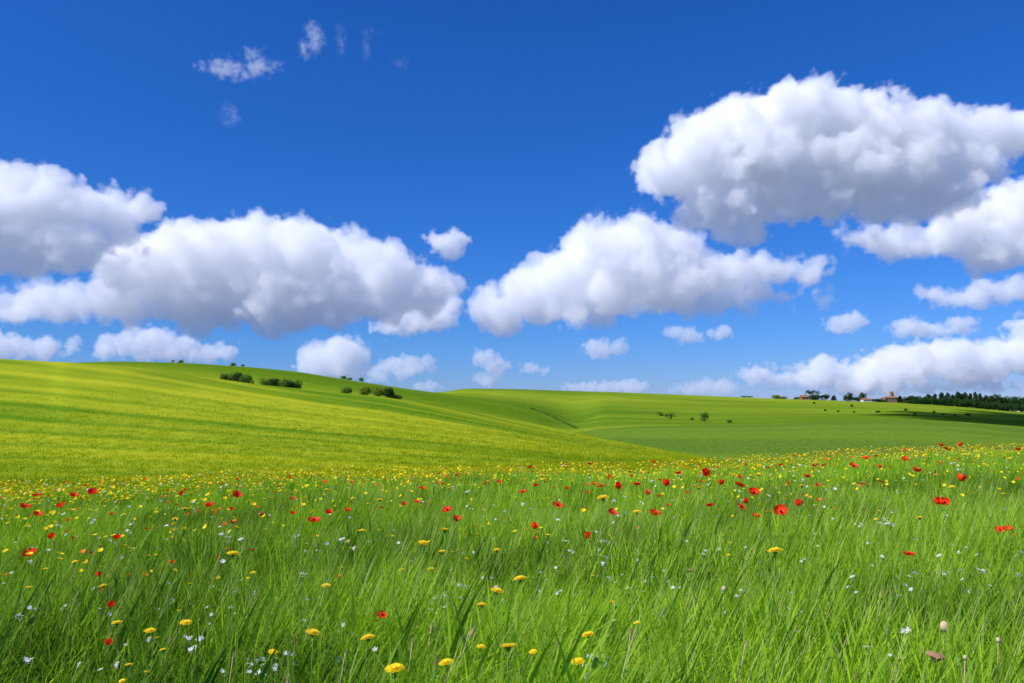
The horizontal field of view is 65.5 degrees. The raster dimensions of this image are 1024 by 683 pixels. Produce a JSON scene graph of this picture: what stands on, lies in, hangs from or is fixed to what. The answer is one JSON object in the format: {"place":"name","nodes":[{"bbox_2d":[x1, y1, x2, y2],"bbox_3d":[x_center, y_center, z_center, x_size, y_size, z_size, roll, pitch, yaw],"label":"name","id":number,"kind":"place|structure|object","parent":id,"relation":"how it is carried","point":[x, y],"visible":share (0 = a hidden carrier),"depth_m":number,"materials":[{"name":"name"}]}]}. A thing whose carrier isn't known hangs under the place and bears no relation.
{"place":"outdoors","nodes":[
{"label":"outdoors","id":0,"kind":"place"},
{"bbox_2d":[80,362,583,433],"bbox_3d":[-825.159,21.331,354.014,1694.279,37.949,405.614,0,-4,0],"label":"hillside","id":1,"kind":"structure","parent":0,"point":[337,385],"depth_m":384.60,"materials":[{"name":"green plant"}]},
{"bbox_2d":[0,359,703,493],"bbox_3d":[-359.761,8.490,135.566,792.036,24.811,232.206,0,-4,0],"label":"crop field","id":2,"kind":"structure","parent":0,"point":[21,376],"depth_m":92.62,"materials":[{"name":"plant"}]},
{"bbox_2d":[219,371,233,380],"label":"bush","id":3,"kind":"object","parent":2,"relation":"on","point":[224,376],"visible":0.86,"depth_m":187.32,"materials":[{"name":"green plant"}]},
{"bbox_2d":[232,371,245,381],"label":"bush","id":4,"kind":"object","parent":2,"relation":"on","point":[235,376],"visible":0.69,"depth_m":185.72,"materials":[{"name":"green plant"}]},
{"bbox_2d":[238,374,254,383],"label":"bush","id":5,"kind":"object","parent":2,"relation":"on","point":[247,378],"visible":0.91,"depth_m":184.99,"materials":[{"name":"green plant"}]},
{"bbox_2d":[259,377,272,384],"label":"bush","id":6,"kind":"object","parent":2,"relation":"on","point":[265,382],"visible":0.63,"depth_m":183.03,"materials":[{"name":"green plant"}]},
{"bbox_2d":[268,377,280,385],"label":"bush","id":7,"kind":"object","parent":2,"relation":"on","point":[273,383],"visible":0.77,"depth_m":181.57,"materials":[{"name":"green plant"}]},
{"bbox_2d":[275,379,292,386],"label":"bush","id":8,"kind":"object","parent":2,"relation":"on","point":[282,383],"visible":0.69,"depth_m":180.75,"materials":[{"name":"green plant"}]},
{"bbox_2d":[286,379,302,388],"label":"bush","id":9,"kind":"object","parent":2,"relation":"on","point":[289,384],"visible":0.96,"depth_m":180.27,"materials":[{"name":"green plant"}]},
{"bbox_2d":[340,386,352,393],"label":"bush","id":10,"kind":"object","parent":2,"relation":"on","point":[346,389],"visible":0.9,"depth_m":173.84,"materials":[{"name":"green plant"}]},
{"bbox_2d":[357,385,371,394],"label":"bush","id":11,"kind":"object","parent":2,"relation":"on","point":[365,390],"visible":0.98,"depth_m":171.69,"materials":[{"name":"green plant"}]},
{"bbox_2d":[370,385,385,395],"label":"bush","id":12,"kind":"object","parent":2,"relation":"on","point":[378,391],"visible":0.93,"depth_m":170.89,"materials":[{"name":"green plant"}]},
{"bbox_2d":[384,387,394,397],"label":"bush","id":13,"kind":"object","parent":2,"relation":"on","point":[390,391],"visible":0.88,"depth_m":169.71,"materials":[{"name":"green plant"}]},
{"bbox_2d":[387,394,401,398],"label":"bush","id":14,"kind":"object","parent":2,"relation":"on","point":[396,396],"visible":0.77,"depth_m":169.58,"materials":[{"name":"green plant"}]},
{"bbox_2d":[0,382,802,494],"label":"crop rows","id":15,"kind":"object","parent":2,"relation":"on","point":[649,462],"visible":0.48,"depth_m":63.46,"materials":[{"name":"plant"}]},
{"bbox_2d":[0,0,1023,400],"label":"sky","id":16,"kind":"structure","parent":0,"point":[724,198],"materials":[{"name":"blue"}]},
{"bbox_2d":[435,389,1023,431],"bbox_3d":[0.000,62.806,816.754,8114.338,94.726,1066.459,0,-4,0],"label":"distant hill","id":17,"kind":"structure","parent":0,"point":[584,410],"depth_m":635.13,"materials":[{"name":"plant"}]},
{"bbox_2d":[699,412,708,420],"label":"tree","id":18,"kind":"object","parent":17,"relation":"on","point":[704,414],"visible":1,"depth_m":400.77,"materials":[{"name":"green plant"}]},
{"bbox_2d":[799,394,808,399],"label":"orange house","id":19,"kind":"structure","parent":17,"relation":"on","point":[803,397],"depth_m":920.18,"materials":[{"name":"ceramic"}]},
{"bbox_2d":[805,390,820,394],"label":"tree","id":20,"kind":"object","parent":17,"relation":"on","point":[812,392],"visible":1,"depth_m":927.38,"materials":[{"name":"green plant"}]},
{"bbox_2d":[808,395,819,399],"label":"bush","id":21,"kind":"object","parent":17,"relation":"on","point":[813,397],"visible":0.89,"depth_m":923.25,"materials":[{"name":"green plant"}]},
{"bbox_2d":[814,394,829,399],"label":"tree","id":22,"kind":"object","parent":17,"relation":"on","point":[825,396],"visible":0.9,"depth_m":927.23,"materials":[{"name":"green plant"}]},
{"bbox_2d":[860,397,871,401],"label":"white house","id":23,"kind":"structure","parent":17,"relation":"on","point":[867,399],"depth_m":894.93,"materials":[{"name":"paint"}]},
{"bbox_2d":[881,391,898,402],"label":"brown church","id":24,"kind":"structure","parent":17,"relation":"on","point":[891,397],"depth_m":928.59,"materials":[{"name":"stone"}]},
{"bbox_2d":[940,397,948,405],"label":"bush","id":25,"kind":"object","parent":17,"relation":"on","point":[944,401],"visible":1,"depth_m":875.08,"materials":[{"name":"green plant"}]},
{"bbox_2d":[955,399,963,406],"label":"bush","id":26,"kind":"object","parent":17,"relation":"on","point":[960,403],"visible":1,"depth_m":873.81,"materials":[{"name":"green plant"}]},
{"bbox_2d":[972,399,981,407],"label":"bush","id":27,"kind":"object","parent":17,"relation":"on","point":[977,404],"visible":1,"depth_m":874.63,"materials":[{"name":"green plant"}]},
{"bbox_2d":[980,401,991,408],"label":"bush","id":28,"kind":"object","parent":17,"relation":"on","point":[987,405],"visible":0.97,"depth_m":873.99,"materials":[{"name":"green plant"}]},
{"bbox_2d":[995,394,1002,408],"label":"tree","id":29,"kind":"object","parent":17,"relation":"on","point":[998,400],"visible":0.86,"depth_m":918.71,"materials":[{"name":"green plant"}]},
{"bbox_2d":[1001,397,1014,404],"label":"tree","id":30,"kind":"object","parent":17,"relation":"on","point":[1013,401],"visible":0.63,"depth_m":918.88,"materials":[{"name":"green plant"}]},
{"bbox_2d":[1004,396,1018,410],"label":"tree","id":31,"kind":"object","parent":17,"relation":"on","point":[1015,399],"visible":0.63,"depth_m":917.42,"materials":[{"name":"green plant"}]},
{"bbox_2d":[579,420,1023,463],"bbox_3d":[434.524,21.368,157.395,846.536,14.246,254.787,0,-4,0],"label":"valley field","id":32,"kind":"structure","parent":0,"point":[722,442],"depth_m":190.18,"materials":[{"name":"plant"}]},
{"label":"meadow","id":33,"kind":"structure","parent":0,"visible":0},
{"bbox_2d":[18,503,30,534],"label":"poppy","id":34,"kind":"object","parent":33,"relation":"on","point":[26,505],"visible":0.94,"depth_m":6.28,"materials":[{"name":"red plant"}]},
{"bbox_2d":[23,657,31,676],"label":"white wildflower","id":35,"kind":"object","parent":33,"relation":"on","point":[27,660],"visible":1,"depth_m":2.83,"materials":[{"name":"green plant"}]},
{"bbox_2d":[22,548,35,582],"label":"poppy","id":36,"kind":"object","parent":33,"relation":"on","point":[33,550],"visible":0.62,"depth_m":4.69,"materials":[{"name":"red plant"}]},
{"bbox_2d":[31,493,41,542],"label":"poppy","id":37,"kind":"object","parent":33,"relation":"on","point":[35,494],"visible":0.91,"depth_m":6.28,"materials":[{"name":"red plant"}]},
{"bbox_2d":[33,511,42,524],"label":"poppy","id":38,"kind":"object","parent":33,"relation":"on","point":[38,513],"visible":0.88,"depth_m":7.08,"materials":[{"name":"red plant"}]},
{"bbox_2d":[42,532,54,574],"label":"poppy","id":39,"kind":"object","parent":33,"relation":"on","point":[51,536],"visible":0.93,"depth_m":5.31,"materials":[{"name":"red plant"}]},
{"bbox_2d":[70,492,78,515],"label":"poppy","id":40,"kind":"object","parent":33,"relation":"on","point":[75,494],"visible":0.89,"depth_m":7.55,"materials":[{"name":"red plant"}]},
{"bbox_2d":[79,487,97,538],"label":"poppy","id":41,"kind":"object","parent":33,"relation":"on","point":[90,491],"visible":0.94,"depth_m":6.29,"materials":[{"name":"red plant"}]},
{"bbox_2d":[104,638,111,681],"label":"poppy","id":42,"kind":"object","parent":33,"relation":"on","point":[108,642],"visible":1,"depth_m":2.89,"materials":[{"name":"red plant"}]},
{"bbox_2d":[107,600,114,627],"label":"poppy","id":43,"kind":"object","parent":33,"relation":"on","point":[111,603],"visible":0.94,"depth_m":3.45,"materials":[{"name":"red plant"}]},
{"bbox_2d":[111,621,121,679],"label":"yellow daisy","id":44,"kind":"object","parent":33,"relation":"on","point":[116,623],"visible":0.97,"depth_m":3.18,"materials":[{"name":"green plant"}]},
{"bbox_2d":[112,534,120,571],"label":"poppy","id":45,"kind":"object","parent":33,"relation":"on","point":[117,536],"visible":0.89,"depth_m":5.28,"materials":[{"name":"red plant"}]},
{"bbox_2d":[143,627,155,669],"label":"yellow daisy","id":46,"kind":"object","parent":33,"relation":"on","point":[150,630],"visible":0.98,"depth_m":3.04,"materials":[{"name":"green plant"}]},
{"bbox_2d":[156,635,174,681],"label":"seed head stalk","id":47,"kind":"object","parent":33,"relation":"on","point":[171,638],"visible":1,"depth_m":2.78,"materials":[{"name":"plant"}]},
{"bbox_2d":[171,507,187,587],"bbox_3d":[-1.981,1.336,4.663,0.150,0.714,0.049,3,-5,-32],"label":"yellow daisy","id":48,"kind":"object","parent":33,"relation":"on","point":[184,508],"visible":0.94,"depth_m":4.70,"materials":[{"name":"green plant"}]},
{"bbox_2d":[180,619,191,682],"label":"yellow daisy","id":49,"kind":"object","parent":33,"relation":"on","point":[186,622],"visible":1,"depth_m":2.87,"materials":[{"name":"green plant"}]},
{"bbox_2d":[218,532,226,586],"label":"white wildflower","id":50,"kind":"object","parent":33,"relation":"on","point":[221,533],"visible":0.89,"depth_m":4.47,"materials":[{"name":"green plant"}]},
{"bbox_2d":[224,551,240,682],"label":"yellow daisy","id":51,"kind":"object","parent":33,"relation":"on","point":[232,553],"visible":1,"depth_m":2.67,"materials":[{"name":"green plant"}]},
{"bbox_2d":[227,490,242,534],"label":"poppy","id":52,"kind":"object","parent":33,"relation":"on","point":[236,493],"visible":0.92,"depth_m":6.30,"materials":[{"name":"red plant"}]},
{"bbox_2d":[259,513,259,574],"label":"white wildflower","id":53,"kind":"object","parent":33,"relation":"on","point":[259,538],"visible":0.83,"depth_m":4.92,"materials":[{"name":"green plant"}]},
{"bbox_2d":[268,649,277,682],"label":"yellow daisy","id":54,"kind":"object","parent":33,"relation":"on","point":[271,651],"visible":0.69,"depth_m":2.74,"materials":[{"name":"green plant"}]},
{"bbox_2d":[305,597,308,655],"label":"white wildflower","id":55,"kind":"object","parent":33,"relation":"on","point":[306,617],"visible":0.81,"depth_m":3.21,"materials":[{"name":"green plant"}]},
{"bbox_2d":[305,517,319,580],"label":"poppy","id":56,"kind":"object","parent":33,"relation":"on","point":[313,519],"visible":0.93,"depth_m":4.71,"materials":[{"name":"red plant"}]},
{"bbox_2d":[305,628,320,682],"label":"yellow daisy","id":57,"kind":"object","parent":33,"relation":"on","point":[312,632],"visible":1,"depth_m":2.19,"materials":[{"name":"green plant"}]},
{"bbox_2d":[358,529,364,595],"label":"yellow daisy","id":58,"kind":"object","parent":33,"relation":"on","point":[361,530],"visible":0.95,"depth_m":4.18,"materials":[{"name":"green plant"}]},
{"bbox_2d":[360,634,375,682],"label":"yellow daisy","id":59,"kind":"object","parent":33,"relation":"on","point":[367,637],"visible":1,"depth_m":2.33,"materials":[{"name":"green plant"}]},
{"bbox_2d":[370,498,382,573],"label":"yellow daisy","id":60,"kind":"object","parent":33,"relation":"on","point":[380,499],"visible":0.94,"depth_m":4.71,"materials":[{"name":"green plant"}]},
{"bbox_2d":[377,611,386,642],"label":"poppy","id":61,"kind":"object","parent":33,"relation":"on","point":[383,614],"visible":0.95,"depth_m":3.29,"materials":[{"name":"red plant"}]},
{"bbox_2d":[384,663,404,682],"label":"yellow daisy","id":62,"kind":"object","parent":33,"relation":"on","point":[394,668],"visible":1,"depth_m":1.86,"materials":[{"name":"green plant"}]},
{"bbox_2d":[409,540,428,644],"bbox_3d":[-0.433,1.211,3.402,0.151,0.715,0.046,-1,-4,9],"label":"yellow daisy","id":63,"kind":"object","parent":33,"relation":"on","point":[422,542],"visible":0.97,"depth_m":3.41,"materials":[{"name":"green plant"}]},
{"bbox_2d":[423,621,433,678],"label":"seed head stalk","id":64,"kind":"object","parent":33,"relation":"on","point":[432,623],"visible":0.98,"depth_m":2.87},
{"bbox_2d":[432,550,447,604],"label":"yellow daisy","id":65,"kind":"object","parent":33,"relation":"on","point":[442,551],"visible":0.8,"depth_m":3.75,"materials":[{"name":"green plant"}]},
{"bbox_2d":[437,527,449,668],"bbox_3d":[-0.272,1.137,3.115,0.068,0.813,0.047,-3,-5,36],"label":"yellow daisy","id":66,"kind":"object","parent":33,"relation":"on","point":[444,529],"visible":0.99,"depth_m":3.12,"materials":[{"name":"green plant"}]},
{"bbox_2d":[438,658,452,678],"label":"yellow daisy","id":67,"kind":"object","parent":33,"relation":"on","point":[445,662],"visible":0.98,"depth_m":2.32,"materials":[{"name":"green plant"}]},
{"bbox_2d":[442,506,450,529],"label":"poppy","id":68,"kind":"object","parent":33,"relation":"on","point":[446,508],"visible":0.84,"depth_m":6.30,"materials":[{"name":"red plant"}]},
{"bbox_2d":[456,627,475,676],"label":"seed head stalk","id":69,"kind":"object","parent":33,"relation":"on","point":[472,632],"visible":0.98,"depth_m":2.84,"materials":[{"name":"plant"}]},
{"bbox_2d":[472,602,486,657],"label":"yellow daisy","id":70,"kind":"object","parent":33,"relation":"on","point":[482,604],"visible":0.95,"depth_m":3.11,"materials":[{"name":"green plant"}]},
{"bbox_2d":[492,587,503,681],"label":"yellow daisy","id":71,"kind":"object","parent":33,"relation":"on","point":[496,590],"visible":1,"depth_m":2.67,"materials":[{"name":"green plant"}]},
{"bbox_2d":[499,643,515,682],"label":"yellow daisy","id":72,"kind":"object","parent":33,"relation":"on","point":[507,646],"visible":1,"depth_m":2.06,"materials":[{"name":"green plant"}]},
{"bbox_2d":[0,447,1023,682],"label":"meadow grass","id":73,"kind":"structure","parent":33,"relation":"on","point":[266,618],"depth_m":4.37,"materials":[{"name":"plant"}]},
{"bbox_2d":[0,443,1023,574],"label":"distant flowers","id":74,"kind":"object","parent":33,"relation":"on","point":[225,497],"visible":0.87,"depth_m":10.32,"materials":[{"name":"yellow plant"}]},
{"bbox_2d":[510,575,526,682],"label":"yellow daisy","id":75,"kind":"object","parent":33,"relation":"on","point":[519,578],"visible":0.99,"depth_m":2.49,"materials":[{"name":"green plant"}]},
{"bbox_2d":[525,522,537,557],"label":"poppy","id":76,"kind":"object","parent":33,"relation":"on","point":[534,525],"visible":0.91,"depth_m":5.73,"materials":[{"name":"red plant"}]},
{"bbox_2d":[553,501,562,549],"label":"poppy","id":77,"kind":"object","parent":33,"relation":"on","point":[557,504],"visible":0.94,"depth_m":5.66,"materials":[{"name":"red plant"}]},
{"bbox_2d":[572,657,584,682],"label":"yellow daisy","id":78,"kind":"object","parent":33,"relation":"on","point":[580,660],"visible":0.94,"depth_m":2.48,"materials":[{"name":"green plant"}]},
{"bbox_2d":[581,631,592,682],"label":"yellow daisy","id":79,"kind":"object","parent":33,"relation":"on","point":[587,634],"visible":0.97,"depth_m":2.66,"materials":[{"name":"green plant"}]},
{"bbox_2d":[577,495,608,608],"bbox_3d":[0.367,1.220,4.130,0.310,0.828,0.074,1,-4,-18],"label":"yellow daisy","id":80,"kind":"object","parent":33,"relation":"on","point":[602,497],"visible":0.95,"depth_m":4.18,"materials":[{"name":"green plant"}]},
{"bbox_2d":[608,508,617,533],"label":"poppy","id":81,"kind":"object","parent":33,"relation":"on","point":[612,511],"visible":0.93,"depth_m":6.30,"materials":[{"name":"red plant"}]},
{"bbox_2d":[611,481,621,520],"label":"poppy","id":82,"kind":"object","parent":33,"relation":"on","point":[618,485],"visible":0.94,"depth_m":7.08,"materials":[{"name":"red plant"}]},
{"bbox_2d":[634,510,639,599],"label":"yellow daisy","id":83,"kind":"object","parent":33,"relation":"on","point":[637,511],"visible":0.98,"depth_m":4.17,"materials":[{"name":"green plant"}]},
{"bbox_2d":[644,606,666,667],"bbox_3d":[0.524,1.285,3.108,0.169,0.502,0.018,0,-4,3],"label":"seed head stalk","id":84,"kind":"object","parent":33,"relation":"on","point":[661,613],"visible":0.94,"depth_m":3.12,"materials":[{"name":"plant"}]},
{"bbox_2d":[650,509,660,520],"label":"poppy","id":85,"kind":"object","parent":33,"relation":"on","point":[654,511],"visible":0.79,"depth_m":5.65,"materials":[{"name":"red plant"}]},
{"bbox_2d":[663,479,669,515],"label":"poppy","id":86,"kind":"object","parent":33,"relation":"on","point":[666,482],"visible":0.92,"depth_m":6.28,"materials":[{"name":"red plant"}]},
{"bbox_2d":[693,467,710,536],"bbox_3d":[1.298,1.348,5.791,0.298,0.863,0.064,-1,-4,9],"label":"poppy","id":87,"kind":"object","parent":33,"relation":"on","point":[706,472],"visible":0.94,"depth_m":5.79,"materials":[{"name":"red plant"}]},
{"bbox_2d":[735,481,745,542],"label":"poppy","id":88,"kind":"object","parent":33,"relation":"on","point":[739,484],"visible":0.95,"depth_m":5.65,"materials":[{"name":"red plant"}]},
{"bbox_2d":[738,640,747,682],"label":"seed head stalk","id":89,"kind":"object","parent":33,"relation":"on","point":[745,646],"visible":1,"depth_m":2.61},
{"bbox_2d":[742,487,758,550],"bbox_3d":[1.628,1.394,5.619,0.261,0.712,0.069,1,-4,-10],"label":"poppy","id":90,"kind":"object","parent":33,"relation":"on","point":[754,491],"visible":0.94,"depth_m":5.67,"materials":[{"name":"red plant"}]},
{"bbox_2d":[763,547,781,682],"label":"yellow daisy","id":91,"kind":"object","parent":33,"relation":"on","point":[774,550],"visible":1,"depth_m":2.55,"materials":[{"name":"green plant"}]},
{"bbox_2d":[770,504,786,562],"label":"poppy","id":92,"kind":"object","parent":33,"relation":"on","point":[779,509],"visible":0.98,"depth_m":4.93,"materials":[{"name":"red plant"}]},
{"bbox_2d":[776,484,803,590],"bbox_3d":[1.600,1.248,4.684,0.292,0.805,0.048,0,-4,-6],"label":"yellow daisy","id":93,"kind":"object","parent":33,"relation":"on","point":[796,527],"visible":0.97,"depth_m":4.71,"materials":[{"name":"green plant"}]},
{"bbox_2d":[795,499,802,516],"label":"poppy","id":94,"kind":"object","parent":33,"relation":"on","point":[798,502],"visible":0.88,"depth_m":6.27,"materials":[{"name":"red plant"}]},
{"bbox_2d":[883,624,888,675],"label":"seed head stalk","id":95,"kind":"object","parent":33,"relation":"on","point":[887,630],"visible":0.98,"depth_m":2.82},
{"bbox_2d":[896,456,908,492],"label":"poppy","id":96,"kind":"object","parent":33,"relation":"on","point":[904,458],"visible":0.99,"depth_m":9.50,"materials":[{"name":"red plant"}]},
{"bbox_2d":[900,627,910,674],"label":"white wildflower","id":97,"kind":"object","parent":33,"relation":"on","point":[902,631],"visible":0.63,"depth_m":3.02,"materials":[{"name":"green plant"}]},
{"bbox_2d":[907,571,918,637],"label":"white wildflower","id":98,"kind":"object","parent":33,"relation":"on","point":[916,573],"visible":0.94,"depth_m":3.59,"materials":[{"name":"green plant"}]},
{"bbox_2d":[908,467,921,515],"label":"poppy","id":99,"kind":"object","parent":33,"relation":"on","point":[917,469],"visible":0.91,"depth_m":7.08,"materials":[{"name":"red plant"}]},
{"bbox_2d":[925,651,944,682],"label":"seed head stalk","id":100,"kind":"object","parent":33,"relation":"on","point":[932,656],"visible":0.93,"depth_m":2.60,"materials":[{"name":"plant"}]},
{"bbox_2d":[930,497,942,531],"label":"poppy","id":101,"kind":"object","parent":33,"relation":"on","point":[937,500],"visible":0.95,"depth_m":6.28,"materials":[{"name":"red plant"}]},
{"bbox_2d":[940,621,947,666],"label":"seed head stalk","id":102,"kind":"object","parent":33,"relation":"on","point":[943,625],"visible":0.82,"depth_m":2.89,"materials":[{"name":"plant"}]},
{"bbox_2d":[941,497,949,533],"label":"poppy","id":103,"kind":"object","parent":33,"relation":"on","point":[945,500],"visible":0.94,"depth_m":6.29,"materials":[{"name":"red plant"}]},
{"bbox_2d":[957,473,966,524],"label":"poppy","id":104,"kind":"object","parent":33,"relation":"on","point":[960,477],"visible":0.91,"depth_m":6.28,"materials":[{"name":"red plant"}]},
{"bbox_2d":[977,568,984,608],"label":"white wildflower","id":105,"kind":"object","parent":33,"relation":"on","point":[979,582],"visible":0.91,"depth_m":3.73,"materials":[{"name":"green plant"}]},
{"bbox_2d":[996,637,1000,680],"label":"seed head stalk","id":106,"kind":"object","parent":33,"relation":"on","point":[997,639],"visible":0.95,"depth_m":2.66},
{"bbox_2d":[995,526,1004,543],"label":"poppy","id":107,"kind":"object","parent":33,"relation":"on","point":[999,528],"visible":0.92,"depth_m":5.43,"materials":[{"name":"red plant"}]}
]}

